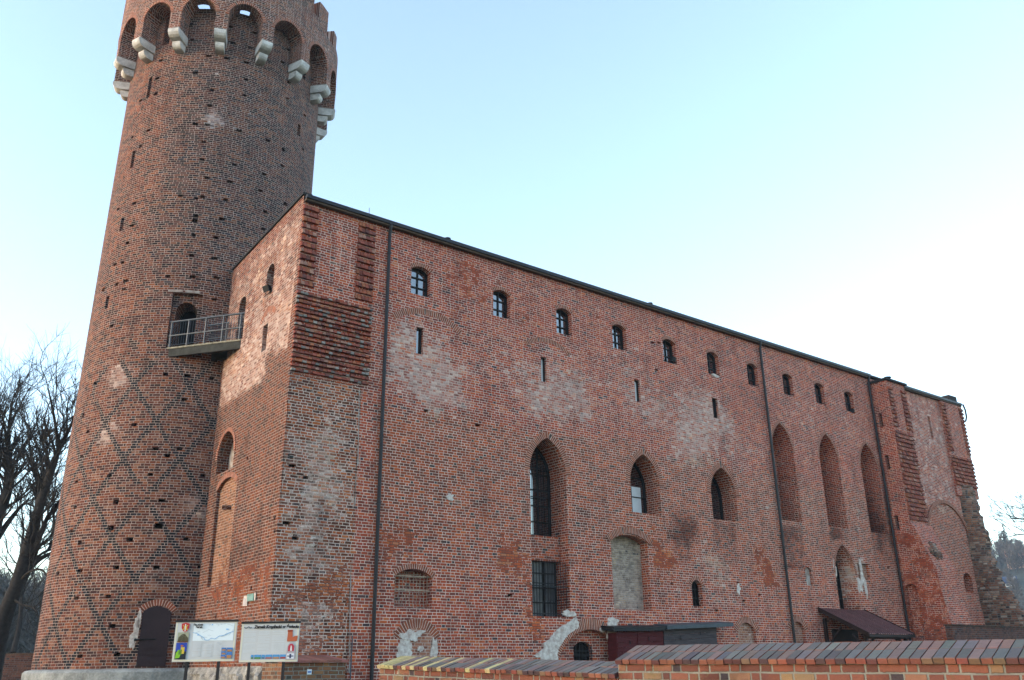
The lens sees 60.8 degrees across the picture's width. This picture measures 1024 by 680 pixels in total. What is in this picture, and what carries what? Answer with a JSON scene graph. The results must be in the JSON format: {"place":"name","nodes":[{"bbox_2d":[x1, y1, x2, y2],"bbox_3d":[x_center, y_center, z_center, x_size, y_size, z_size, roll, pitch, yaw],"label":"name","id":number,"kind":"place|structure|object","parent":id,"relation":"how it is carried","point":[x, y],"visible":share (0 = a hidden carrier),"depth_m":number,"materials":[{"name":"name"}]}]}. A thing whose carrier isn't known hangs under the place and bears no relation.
{"place":"outdoors","nodes":[
{"label":"outdoors","id":0,"kind":"place"},
{"bbox_2d":[0,0,1023,580],"label":"sky","id":1,"kind":"structure","parent":0,"point":[841,182],"materials":[{"name":"blue"}]},
{"bbox_2d":[998,560,1023,607],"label":"hill","id":2,"kind":"structure","parent":0,"point":[1020,576],"depth_m":353.21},
{"bbox_2d":[1002,527,1008,543],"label":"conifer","id":3,"kind":"object","parent":2,"relation":"on","point":[1003,534],"visible":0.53,"depth_m":404.40,"materials":[{"name":"grey plant"}]},
{"bbox_2d":[990,531,1023,609],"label":"hill wood","id":4,"kind":"object","parent":2,"relation":"on","point":[1010,549],"visible":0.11,"depth_m":363.63,"materials":[{"name":"grey plant"}]},
{"bbox_2d":[1002,576,1017,586],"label":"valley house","id":5,"kind":"structure","parent":2,"relation":"on","point":[1005,581],"depth_m":337.44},
{"bbox_3d":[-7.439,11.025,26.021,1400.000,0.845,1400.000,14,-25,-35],"label":"ground","id":6,"kind":"structure","parent":0,"visible":0},
{"bbox_2d":[1,653,33,679],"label":"brick wall","id":7,"kind":"structure","parent":6,"relation":"on","point":[16,666],"depth_m":48.84,"materials":[{"name":"red brick"}]},
{"bbox_2d":[0,561,47,652],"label":"bare wood","id":8,"kind":"object","parent":6,"relation":"on","point":[24,646],"visible":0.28,"depth_m":82.29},
{"bbox_2d":[0,448,65,652],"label":"bare tree","id":9,"kind":"object","parent":6,"relation":"on","point":[16,639],"visible":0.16,"depth_m":61.33,"materials":[{"name":"brown plant"}]},
{"bbox_2d":[0,335,71,538],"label":"bare tree","id":10,"kind":"object","parent":6,"relation":"on","point":[9,484],"visible":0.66,"depth_m":47.73,"materials":[{"name":"brown plant"}]},
{"bbox_2d":[0,323,81,679],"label":"bare tree","id":11,"kind":"object","parent":6,"relation":"on","point":[30,557],"visible":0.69,"depth_m":44.15,"materials":[{"name":"brown plant"}]},
{"bbox_2d":[21,0,337,679],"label":"castle tower","id":12,"kind":"structure","parent":6,"relation":"on","point":[230,111],"depth_m":36.63,"materials":[{"name":"brick"}]},
{"bbox_2d":[134,606,171,666],"bbox_3d":[-13.028,10.710,31.598,1.159,2.060,0.195,6,-21,-17],"label":"steel door","id":13,"kind":"structure","parent":12,"relation":"in","point":[155,625],"depth_m":31.57,"materials":[{"name":"black metal"}]},
{"bbox_2d":[166,312,244,360],"bbox_3d":[-12.354,-0.038,35.556,3.821,1.549,1.050,-6,-21,14],"label":"footbridge","id":14,"kind":"object","parent":12,"relation":"attached to","point":[219,350],"visible":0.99,"depth_m":35.07,"materials":[{"name":"paint"}]},
{"bbox_2d":[172,619,238,679],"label":"information board","id":15,"kind":"object","parent":6,"relation":"on","point":[203,640],"visible":1,"depth_m":21.21,"materials":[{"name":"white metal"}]},
{"bbox_2d":[239,621,300,679],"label":"information board","id":16,"kind":"object","parent":6,"relation":"on","point":[269,641],"visible":1,"depth_m":21.20,"materials":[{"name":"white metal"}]},
{"bbox_2d":[261,655,347,679],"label":"wall stub","id":17,"kind":"object","parent":6,"relation":"on","point":[322,667],"depth_m":25.87,"materials":[{"name":"brick"}]},
{"bbox_2d":[377,656,618,679],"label":"parapet","id":18,"kind":"structure","parent":6,"relation":"on","point":[425,668],"depth_m":15.20,"materials":[{"name":"brick"}]},
{"bbox_2d":[187,192,1023,679],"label":"castle wing","id":19,"kind":"structure","parent":6,"relation":"on","point":[431,444],"depth_m":35.51,"materials":[{"name":"red brick"}]},
{"bbox_2d":[242,596,246,605],"bbox_3d":[-8.760,8.568,28.678,0.016,0.338,0.400,14,-25,-35],"label":"paper notice","id":20,"kind":"object","parent":19,"relation":"attached to","point":[245,601],"visible":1,"depth_m":28.66,"materials":[{"name":"paper"}]},
{"bbox_2d":[247,593,253,600],"bbox_3d":[-8.504,8.363,28.386,0.024,0.230,0.563,14,-25,-35],"label":"green plate","id":21,"kind":"object","parent":19,"relation":"attached to","point":[250,597],"visible":1,"depth_m":28.34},
{"bbox_2d":[262,285,271,294],"bbox_3d":[-9.219,-1.908,32.892,0.388,0.304,0.249,-15,-25,33],"label":"floodlight","id":22,"kind":"object","parent":19,"relation":"attached to","point":[266,288],"visible":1,"depth_m":32.84,"materials":[{"name":"black metal"}]},
{"bbox_2d":[416,328,421,353],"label":"slit window","id":23,"kind":"structure","parent":19,"relation":"in","point":[419,331],"depth_m":33.61,"materials":[{"name":"black"}]},
{"bbox_2d":[411,268,427,296],"bbox_3d":[-3.740,-2.235,34.485,0.880,1.230,0.100,14,-25,-35],"label":"window","id":24,"kind":"structure","parent":19,"relation":"in","point":[419,279],"depth_m":34.56,"materials":[{"name":"black"}]},
{"bbox_2d":[493,292,506,318],"bbox_3d":[-0.594,-1.434,36.733,0.880,1.230,0.100,14,-25,-35],"label":"window","id":25,"kind":"structure","parent":19,"relation":"in","point":[499,300],"depth_m":36.82,"materials":[{"name":"black"}]},
{"bbox_2d":[530,447,551,535],"bbox_3d":[0.822,6.173,36.049,1.900,3.937,0.100,14,-25,-35],"label":"window","id":26,"kind":"structure","parent":19,"relation":"in","point":[537,458],"depth_m":36.27,"materials":[{"name":"black glass"}]},
{"bbox_2d":[541,358,544,381],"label":"slit window","id":27,"kind":"structure","parent":19,"relation":"in","point":[542,359],"depth_m":37.10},
{"bbox_2d":[556,310,568,335],"bbox_3d":[2.130,-0.741,38.679,0.880,1.230,0.100,14,-25,-35],"label":"window","id":28,"kind":"structure","parent":19,"relation":"in","point":[561,317],"depth_m":38.77,"materials":[{"name":"black"}]},
{"bbox_2d":[573,642,588,660],"bbox_3d":[2.641,12.367,34.381,0.970,0.927,0.100,14,-25,-35],"label":"window","id":29,"kind":"structure","parent":19,"relation":"in","point":[578,646],"depth_m":34.48,"materials":[{"name":"black glass"}]},
{"bbox_2d":[612,326,623,349],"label":"window","id":30,"kind":"structure","parent":19,"relation":"in","point":[617,333],"depth_m":40.70,"materials":[{"name":"black"}]},
{"bbox_2d":[634,380,638,401],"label":"slit window","id":31,"kind":"structure","parent":19,"relation":"in","point":[635,382],"depth_m":40.28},
{"bbox_2d":[630,463,646,513],"bbox_3d":[5.331,6.620,39.339,1.834,2.640,0.100,14,-25,-35],"label":"window","id":32,"kind":"structure","parent":19,"relation":"in","point":[636,478],"depth_m":39.71,"materials":[{"name":"black glass"}]},
{"bbox_2d":[663,340,672,362],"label":"window","id":33,"kind":"structure","parent":19,"relation":"in","point":[667,347],"depth_m":42.61,"materials":[{"name":"black glass"}]},
{"bbox_2d":[670,356,675,363],"bbox_3d":[7.783,0.967,42.272,0.234,0.306,0.385,-15,-25,33],"label":"floodlight","id":34,"kind":"object","parent":19,"relation":"attached to","point":[673,358],"visible":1,"depth_m":42.19,"materials":[{"name":"black metal"}]},
{"bbox_2d":[692,581,698,605],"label":"window","id":35,"kind":"structure","parent":19,"relation":"in","point":[695,596],"depth_m":38.95,"materials":[{"name":"black glass"}]},
{"bbox_2d":[707,353,715,373],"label":"window","id":36,"kind":"structure","parent":19,"relation":"in","point":[710,358],"depth_m":44.43,"materials":[{"name":"black glass"}]},
{"bbox_2d":[712,399,716,417],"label":"slit window","id":37,"kind":"structure","parent":19,"relation":"in","point":[713,400],"depth_m":43.40,"materials":[{"name":"black glass"}]},
{"bbox_2d":[711,477,723,519],"bbox_3d":[9.543,7.602,42.384,1.827,2.527,0.100,14,-25,-35],"label":"window","id":38,"kind":"structure","parent":19,"relation":"in","point":[717,506],"depth_m":42.68,"materials":[{"name":"black glass"}]},
{"bbox_2d":[747,364,755,385],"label":"window","id":39,"kind":"structure","parent":19,"relation":"in","point":[750,371],"depth_m":46.21,"materials":[{"name":"black glass"}]},
{"bbox_2d":[782,375,790,395],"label":"window","id":40,"kind":"structure","parent":19,"relation":"in","point":[786,386],"depth_m":47.92,"materials":[{"name":"black glass"}]},
{"bbox_2d":[814,384,821,403],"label":"window","id":41,"kind":"structure","parent":19,"relation":"in","point":[817,389],"depth_m":49.59,"materials":[{"name":"black glass"}]},
{"bbox_2d":[835,564,843,615],"bbox_3d":[16.929,12.882,46.154,1.366,3.438,0.100,14,-25,-35],"label":"window","id":42,"kind":"structure","parent":19,"relation":"in","point":[838,576],"depth_m":46.37,"materials":[{"name":"black glass"}]},
{"bbox_2d":[844,393,850,411],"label":"window","id":43,"kind":"structure","parent":19,"relation":"in","point":[847,401],"depth_m":51.24,"materials":[{"name":"black glass"}]},
{"bbox_2d":[818,607,915,641],"bbox_3d":[17.672,15.183,43.068,4.091,3.907,2.607,14,-25,-35],"label":"porch","id":44,"kind":"object","parent":19,"relation":"attached to","point":[862,622],"visible":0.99,"depth_m":43.29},
{"bbox_2d":[831,629,858,641],"bbox_3d":[16.901,15.989,43.861,2.231,2.770,0.030,14,-25,-35],"label":"door","id":45,"kind":"structure","parent":44,"relation":"in","point":[845,635],"depth_m":44.21,"materials":[{"name":"black"}]},
{"bbox_2d":[601,625,665,660],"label":"red shed","id":46,"kind":"structure","parent":6,"relation":"on","point":[627,640],"depth_m":34.78,"materials":[{"name":"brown wood"}]},
{"bbox_2d":[654,621,733,644],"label":"grey shed","id":47,"kind":"structure","parent":6,"relation":"on","point":[704,632],"depth_m":36.95,"materials":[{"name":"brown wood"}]},
{"bbox_2d":[615,639,1023,679],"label":"stepped parapet","id":48,"kind":"structure","parent":6,"relation":"on","point":[997,659],"depth_m":11.22,"materials":[{"name":"brick"}]},
{"bbox_2d":[943,624,1023,640],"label":"brick wall","id":49,"kind":"structure","parent":6,"relation":"on","point":[956,632],"depth_m":44.33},
{"bbox_2d":[963,488,1023,541],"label":"bare tree","id":50,"kind":"object","parent":6,"relation":"on","point":[1010,516],"visible":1,"depth_m":45.27,"materials":[{"name":"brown plant"}]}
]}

